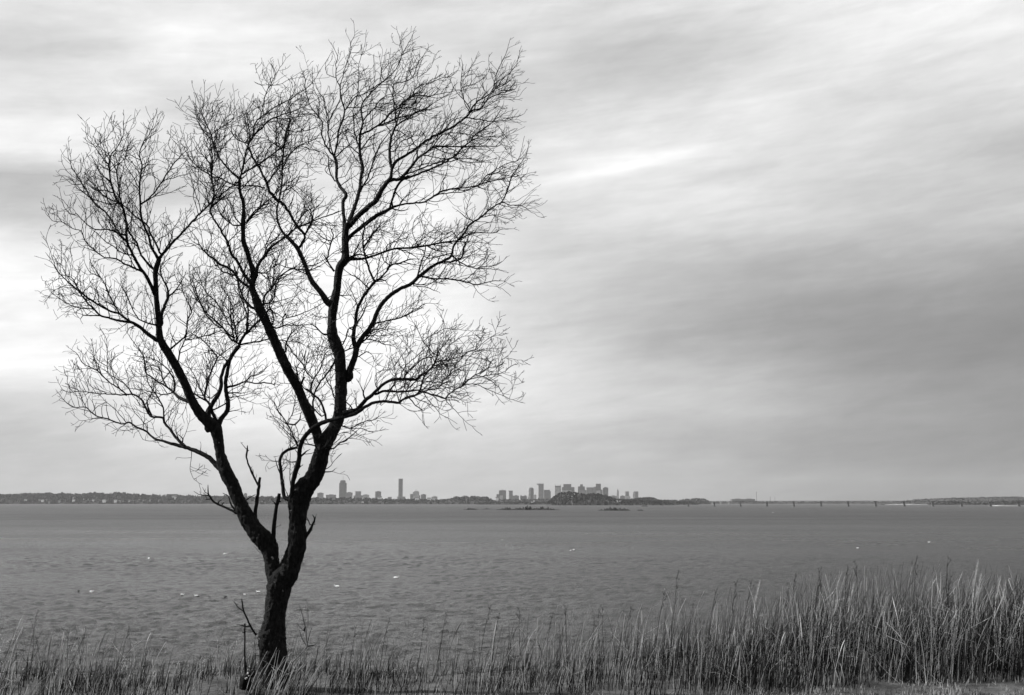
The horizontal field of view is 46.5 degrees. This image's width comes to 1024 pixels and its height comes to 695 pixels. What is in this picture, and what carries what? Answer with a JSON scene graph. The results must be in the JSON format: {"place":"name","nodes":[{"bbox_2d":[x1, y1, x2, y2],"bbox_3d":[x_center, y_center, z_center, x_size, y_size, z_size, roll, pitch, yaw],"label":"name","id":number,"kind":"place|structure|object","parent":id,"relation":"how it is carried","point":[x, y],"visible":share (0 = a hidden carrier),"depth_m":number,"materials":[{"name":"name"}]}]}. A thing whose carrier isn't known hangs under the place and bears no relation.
{"place":"outdoors","nodes":[
{"label":"outdoors","id":0,"kind":"place"},
{"bbox_2d":[245,649,327,694],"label":"tuft grass","id":1,"kind":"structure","parent":0,"point":[287,681],"depth_m":11.29,"materials":[{"name":"plant"}]},
{"bbox_2d":[317,493,323,498],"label":"office tower","id":2,"kind":"structure","parent":0,"point":[320,495],"depth_m":12901.07,"materials":[{"name":"grey concrete"}]},
{"bbox_2d":[326,494,335,498],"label":"office building","id":3,"kind":"structure","parent":0,"point":[331,495],"depth_m":12901.07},
{"bbox_2d":[339,480,346,497],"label":"skyscraper","id":4,"kind":"structure","parent":0,"point":[342,488],"depth_m":12910.80,"materials":[{"name":"metal"}]},
{"bbox_2d":[346,492,352,497],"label":"office building","id":5,"kind":"structure","parent":0,"point":[349,494],"depth_m":12902.46,"materials":[{"name":"grey"}]},
{"bbox_2d":[375,491,380,497],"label":"office tower","id":6,"kind":"structure","parent":0,"point":[377,493],"depth_m":12903.85,"materials":[{"name":"grey"}]},
{"bbox_2d":[0,504,1023,677],"bbox_3d":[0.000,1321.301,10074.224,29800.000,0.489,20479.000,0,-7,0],"label":"water","id":7,"kind":"structure","parent":0,"point":[457,564],"depth_m":152.93,"materials":[{"name":"grey liquid"}]},
{"bbox_2d":[0,491,282,503],"bbox_3d":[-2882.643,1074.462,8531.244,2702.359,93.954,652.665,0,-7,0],"label":"shore woods","id":8,"kind":"object","parent":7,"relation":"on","point":[63,497],"visible":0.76,"depth_m":8297.50,"materials":[{"name":"grey plant"}]},
{"bbox_2d":[354,491,362,497],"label":"office tower","id":9,"kind":"structure","parent":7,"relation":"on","point":[358,494],"depth_m":12901.77,"materials":[{"name":"grey"}]},
{"bbox_2d":[246,495,495,503],"bbox_3d":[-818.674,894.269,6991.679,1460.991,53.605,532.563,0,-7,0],"label":"shore woods","id":10,"kind":"object","parent":7,"relation":"on","point":[369,500],"visible":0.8,"depth_m":6801.92,"materials":[{"name":"grey plant"}]},
{"bbox_2d":[397,479,404,498],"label":"skyscraper","id":11,"kind":"structure","parent":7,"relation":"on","point":[400,490],"depth_m":12910.00,"materials":[{"name":"grey"}]},
{"bbox_2d":[410,491,419,499],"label":"office tower","id":12,"kind":"structure","parent":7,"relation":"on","point":[414,494],"depth_m":12901.07,"materials":[{"name":"metal"}]},
{"bbox_2d":[499,490,505,499],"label":"office tower","id":13,"kind":"structure","parent":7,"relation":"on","point":[502,494],"depth_m":12902.46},
{"bbox_2d":[509,491,512,499],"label":"office tower","id":14,"kind":"structure","parent":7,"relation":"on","point":[511,495],"depth_m":12901.07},
{"bbox_2d":[477,501,547,504],"bbox_3d":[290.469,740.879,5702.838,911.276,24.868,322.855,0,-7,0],"label":"shore woods","id":15,"kind":"object","parent":7,"relation":"on","point":[513,503],"visible":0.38,"depth_m":5578.40,"materials":[{"name":"grey plant"}]},
{"bbox_2d":[497,505,558,509],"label":"rock ledge","id":16,"kind":"object","parent":7,"relation":"in","point":[530,508],"visible":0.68,"depth_m":1468.39,"materials":[{"name":"grey stone"}]},
{"bbox_2d":[528,487,533,499],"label":"skyscraper","id":17,"kind":"structure","parent":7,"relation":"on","point":[530,492],"depth_m":12903.12,"materials":[{"name":"grey"}]},
{"bbox_2d":[544,490,550,499],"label":"office tower","id":18,"kind":"structure","parent":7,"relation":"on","point":[547,494],"depth_m":12902.36,"materials":[{"name":"grey concrete"}]},
{"bbox_2d":[562,484,574,491],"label":"skyscraper","id":19,"kind":"structure","parent":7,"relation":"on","point":[566,487],"depth_m":12910.80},
{"bbox_2d":[586,487,595,493],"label":"office tower","id":20,"kind":"structure","parent":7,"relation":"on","point":[589,490],"depth_m":12908.01,"materials":[{"name":"grey"}]},
{"bbox_2d":[596,484,602,494],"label":"skyscraper","id":21,"kind":"structure","parent":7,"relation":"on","point":[598,489],"depth_m":12909.40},
{"bbox_2d":[496,498,710,503],"bbox_3d":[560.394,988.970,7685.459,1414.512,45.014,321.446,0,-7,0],"label":"shore woods","id":22,"kind":"object","parent":7,"relation":"on","point":[543,500],"visible":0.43,"depth_m":7613.68,"materials":[{"name":"grey plant"}]},
{"bbox_2d":[598,507,629,510],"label":"rock ledge","id":23,"kind":"object","parent":7,"relation":"in","point":[614,509],"visible":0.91,"depth_m":1362.59,"materials":[{"name":"grey stone"}]},
{"bbox_2d":[625,491,629,498],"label":"apartment tower","id":24,"kind":"structure","parent":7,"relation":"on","point":[627,496],"depth_m":12901.07,"materials":[{"name":"grey concrete"}]},
{"bbox_2d":[633,491,637,498],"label":"apartment tower","id":25,"kind":"structure","parent":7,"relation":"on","point":[635,494],"depth_m":12901.07,"materials":[{"name":"grey concrete"}]},
{"bbox_2d":[710,501,894,503],"bbox_3d":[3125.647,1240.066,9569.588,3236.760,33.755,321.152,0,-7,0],"label":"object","id":26,"kind":"object","parent":7,"relation":"on","point":[806,502],"visible":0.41,"depth_m":9451.14,"materials":[{"name":"grey"}]},
{"bbox_2d":[670,500,1019,505],"bbox_3d":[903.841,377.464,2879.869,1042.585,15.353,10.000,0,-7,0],"label":"long bridge","id":27,"kind":"structure","parent":7,"relation":"on","point":[848,501],"depth_m":2876.70,"materials":[{"name":"metal"}]},
{"bbox_2d":[928,500,1023,504],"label":"shore woods","id":28,"kind":"object","parent":7,"relation":"on","point":[1009,502],"visible":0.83,"depth_m":4889.64,"materials":[{"name":"grey plant"}]},
{"bbox_2d":[0,647,1023,694],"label":"ground","id":29,"kind":"structure","parent":0,"point":[889,687],"depth_m":11.78,"materials":[{"name":"grey plant"}]},
{"bbox_2d":[26,610,38,673],"bbox_3d":[-4.960,3.085,12.327,0.104,0.727,0.065,2,-8,-14],"label":"dried weed","id":30,"kind":"object","parent":29,"relation":"on","point":[32,637],"visible":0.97,"depth_m":12.34,"materials":[{"name":"plant"}]},
{"bbox_2d":[65,629,68,683],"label":"dried weed","id":31,"kind":"object","parent":29,"relation":"on","point":[67,652],"visible":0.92,"depth_m":12.00,"materials":[{"name":"plant"}]},
{"bbox_2d":[239,669,255,690],"bbox_3d":[-2.514,3.151,11.291,0.150,0.197,0.109,-4,-9,31],"label":"rotten stump","id":32,"kind":"object","parent":29,"relation":"on","point":[244,681],"visible":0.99,"depth_m":11.26,"materials":[{"name":"black wood"}]},
{"bbox_2d":[237,623,259,673],"bbox_3d":[-2.544,2.970,11.629,0.278,0.531,0.113,-2,-8,15],"label":"dead stalk","id":33,"kind":"object","parent":29,"relation":"on","point":[244,632],"visible":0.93,"depth_m":11.63,"materials":[{"name":"black plant"}]},
{"bbox_2d":[36,19,545,689],"bbox_3d":[-2.314,-0.147,11.891,5.371,7.020,2.916,0,-7,0],"label":"bare tree","id":34,"kind":"object","parent":29,"relation":"on","point":[282,577],"visible":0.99,"depth_m":11.98,"materials":[{"name":"black plant"}]},
{"bbox_2d":[288,600,318,675],"bbox_3d":[-2.025,2.811,11.570,0.226,0.719,0.195,-3,-8,25],"label":"sapling","id":35,"kind":"object","parent":29,"relation":"on","point":[305,630],"visible":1,"depth_m":11.49,"materials":[{"name":"plant"}]},
{"bbox_2d":[415,617,425,675],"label":"dried weed","id":36,"kind":"object","parent":29,"relation":"on","point":[421,644],"visible":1,"depth_m":12.56,"materials":[{"name":"plant"}]},
{"bbox_2d":[434,613,446,675],"bbox_3d":[-0.749,3.155,12.680,0.166,0.716,0.057,-4,-9,30],"label":"dried weed","id":37,"kind":"object","parent":29,"relation":"on","point":[440,643],"visible":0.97,"depth_m":12.69,"materials":[{"name":"plant"}]},
{"bbox_2d":[477,605,491,672],"bbox_3d":[-0.293,3.133,12.726,0.170,0.764,0.059,0,-7,1],"label":"dried weed","id":38,"kind":"object","parent":29,"relation":"on","point":[483,636],"visible":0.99,"depth_m":12.74,"materials":[{"name":"plant"}]},
{"bbox_2d":[0,560,1023,694],"bbox_3d":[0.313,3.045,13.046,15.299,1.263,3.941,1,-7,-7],"label":"tall grass","id":39,"kind":"structure","parent":29,"relation":"on","point":[839,623],"depth_m":12.46,"materials":[{"name":"plant"}]},
{"bbox_2d":[515,607,520,668],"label":"dried weed","id":40,"kind":"object","parent":29,"relation":"on","point":[519,637],"visible":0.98,"depth_m":12.80,"materials":[{"name":"plant"}]},
{"bbox_2d":[563,604,567,673],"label":"dried weed","id":41,"kind":"object","parent":29,"relation":"on","point":[566,640],"visible":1,"depth_m":12.89,"materials":[{"name":"plant"}]},
{"bbox_2d":[599,605,603,654],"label":"dried weed","id":42,"kind":"object","parent":29,"relation":"on","point":[602,626],"visible":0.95,"depth_m":13.12,"materials":[{"name":"plant"}]},
{"bbox_2d":[621,607,633,660],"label":"dried weed","id":43,"kind":"object","parent":29,"relation":"on","point":[626,628],"visible":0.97,"depth_m":13.24,"materials":[{"name":"plant"}]},
{"bbox_2d":[653,590,666,660],"bbox_3d":[1.651,3.154,13.326,0.179,0.863,0.062,0,-7,4],"label":"dried weed","id":44,"kind":"object","parent":29,"relation":"on","point":[658,622],"visible":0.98,"depth_m":13.35,"materials":[{"name":"plant"}]},
{"bbox_2d":[671,570,679,661],"bbox_3d":[1.855,3.071,13.521,0.122,1.089,0.077,-1,-8,11],"label":"dried weed","id":45,"kind":"object","parent":29,"relation":"on","point":[675,602],"visible":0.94,"depth_m":13.55,"materials":[{"name":"plant"}]},
{"bbox_2d":[704,589,717,663],"bbox_3d":[2.261,3.165,13.496,0.179,0.866,0.062,-3,-8,23],"label":"dried weed","id":46,"kind":"object","parent":29,"relation":"on","point":[711,615],"visible":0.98,"depth_m":13.52,"materials":[{"name":"plant"}]},
{"bbox_2d":[728,580,737,642],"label":"dried weed","id":47,"kind":"object","parent":29,"relation":"on","point":[732,607],"visible":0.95,"depth_m":13.69,"materials":[{"name":"plant"}]},
{"bbox_2d":[743,580,754,634],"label":"dried weed","id":48,"kind":"object","parent":29,"relation":"on","point":[747,602],"visible":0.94,"depth_m":13.68,"materials":[{"name":"plant"}]},
{"bbox_2d":[751,580,759,656],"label":"plume reed","id":49,"kind":"object","parent":29,"relation":"on","point":[756,596],"visible":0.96,"depth_m":13.74,"materials":[{"name":"plant"}]},
{"bbox_2d":[811,567,821,639],"bbox_3d":[3.592,3.135,14.077,0.196,1.081,0.068,-6,-9,38],"label":"dried weed","id":50,"kind":"object","parent":29,"relation":"on","point":[816,593],"visible":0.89,"depth_m":14.10,"materials":[{"name":"plant"}]},
{"bbox_2d":[841,566,848,641],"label":"dried weed","id":51,"kind":"object","parent":29,"relation":"on","point":[845,590],"visible":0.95,"depth_m":14.05,"materials":[{"name":"plant"}]},
{"bbox_2d":[848,582,854,610],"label":"plume reed","id":52,"kind":"object","parent":29,"relation":"on","point":[850,599],"visible":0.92,"depth_m":13.71,"materials":[{"name":"plant"}]},
{"bbox_2d":[883,588,888,629],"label":"plume reed","id":53,"kind":"object","parent":29,"relation":"on","point":[885,603],"visible":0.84,"depth_m":13.68,"materials":[{"name":"plant"}]},
{"bbox_2d":[911,555,918,636],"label":"dried weed","id":54,"kind":"object","parent":29,"relation":"on","point":[914,591],"visible":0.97,"depth_m":14.34,"materials":[{"name":"plant"}]},
{"bbox_2d":[943,576,951,634],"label":"dried weed","id":55,"kind":"object","parent":29,"relation":"on","point":[948,596],"visible":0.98,"depth_m":14.01,"materials":[{"name":"plant"}]},
{"bbox_2d":[955,584,957,631],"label":"plume reed","id":56,"kind":"object","parent":29,"relation":"on","point":[956,599],"visible":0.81,"depth_m":13.79,"materials":[{"name":"plant"}]},
{"bbox_2d":[972,560,978,605],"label":"plume reed","id":57,"kind":"object","parent":29,"relation":"on","point":[973,581],"visible":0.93,"depth_m":14.07,"materials":[{"name":"plant"}]},
{"bbox_2d":[975,574,981,646],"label":"plume reed","id":58,"kind":"object","parent":29,"relation":"on","point":[977,597],"visible":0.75,"depth_m":13.78,"materials":[{"name":"plant"}]},
{"bbox_2d":[994,577,1000,622],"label":"plume reed","id":59,"kind":"object","parent":29,"relation":"on","point":[996,593],"visible":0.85,"depth_m":13.85,"materials":[{"name":"plant"}]},
{"bbox_2d":[1000,580,1006,653],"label":"plume reed","id":60,"kind":"object","parent":29,"relation":"on","point":[1003,598],"visible":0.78,"depth_m":13.65,"materials":[{"name":"plant"}]},
{"bbox_2d":[0,0,1023,501],"label":"sky","id":61,"kind":"structure","parent":0,"point":[777,251],"materials":[{"name":"grey"}]},
{"bbox_2d":[537,483,543,499],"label":"skyscraper","id":62,"kind":"structure","parent":0,"point":[540,491],"depth_m":12909.40,"materials":[{"name":"metal"}]},
{"bbox_2d":[555,486,560,494],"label":"skyscraper","id":63,"kind":"structure","parent":0,"point":[557,489],"depth_m":12909.40,"materials":[{"name":"grey"}]},
{"bbox_2d":[578,484,584,493],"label":"skyscraper","id":64,"kind":"structure","parent":0,"point":[581,487],"depth_m":12910.80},
{"bbox_2d":[603,487,607,494],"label":"office tower","id":65,"kind":"structure","parent":0,"point":[605,490],"depth_m":12908.01,"materials":[{"name":"grey"}]},
{"bbox_2d":[547,491,674,504],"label":"hills","id":66,"kind":"structure","parent":0,"point":[565,498],"depth_m":4155.37,"materials":[{"name":"grey plant"}]},
{"bbox_2d":[629,497,698,504],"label":"hills","id":67,"kind":"structure","parent":0,"point":[676,503],"depth_m":5226.52,"materials":[{"name":"grey plant"}]},
{"bbox_2d":[744,499,754,501],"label":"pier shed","id":68,"kind":"structure","parent":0,"point":[750,500],"depth_m":12894.14,"materials":[{"name":"grey"}]},
{"bbox_2d":[883,504,924,504],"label":"beach","id":69,"kind":"structure","parent":0,"point":[902,504],"depth_m":5013.10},
{"bbox_2d":[884,496,1023,504],"bbox_3d":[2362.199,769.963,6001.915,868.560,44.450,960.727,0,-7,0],"label":"hills","id":70,"kind":"structure","parent":0,"point":[973,499],"depth_m":5818.30,"materials":[{"name":"grey plant"}]}
]}

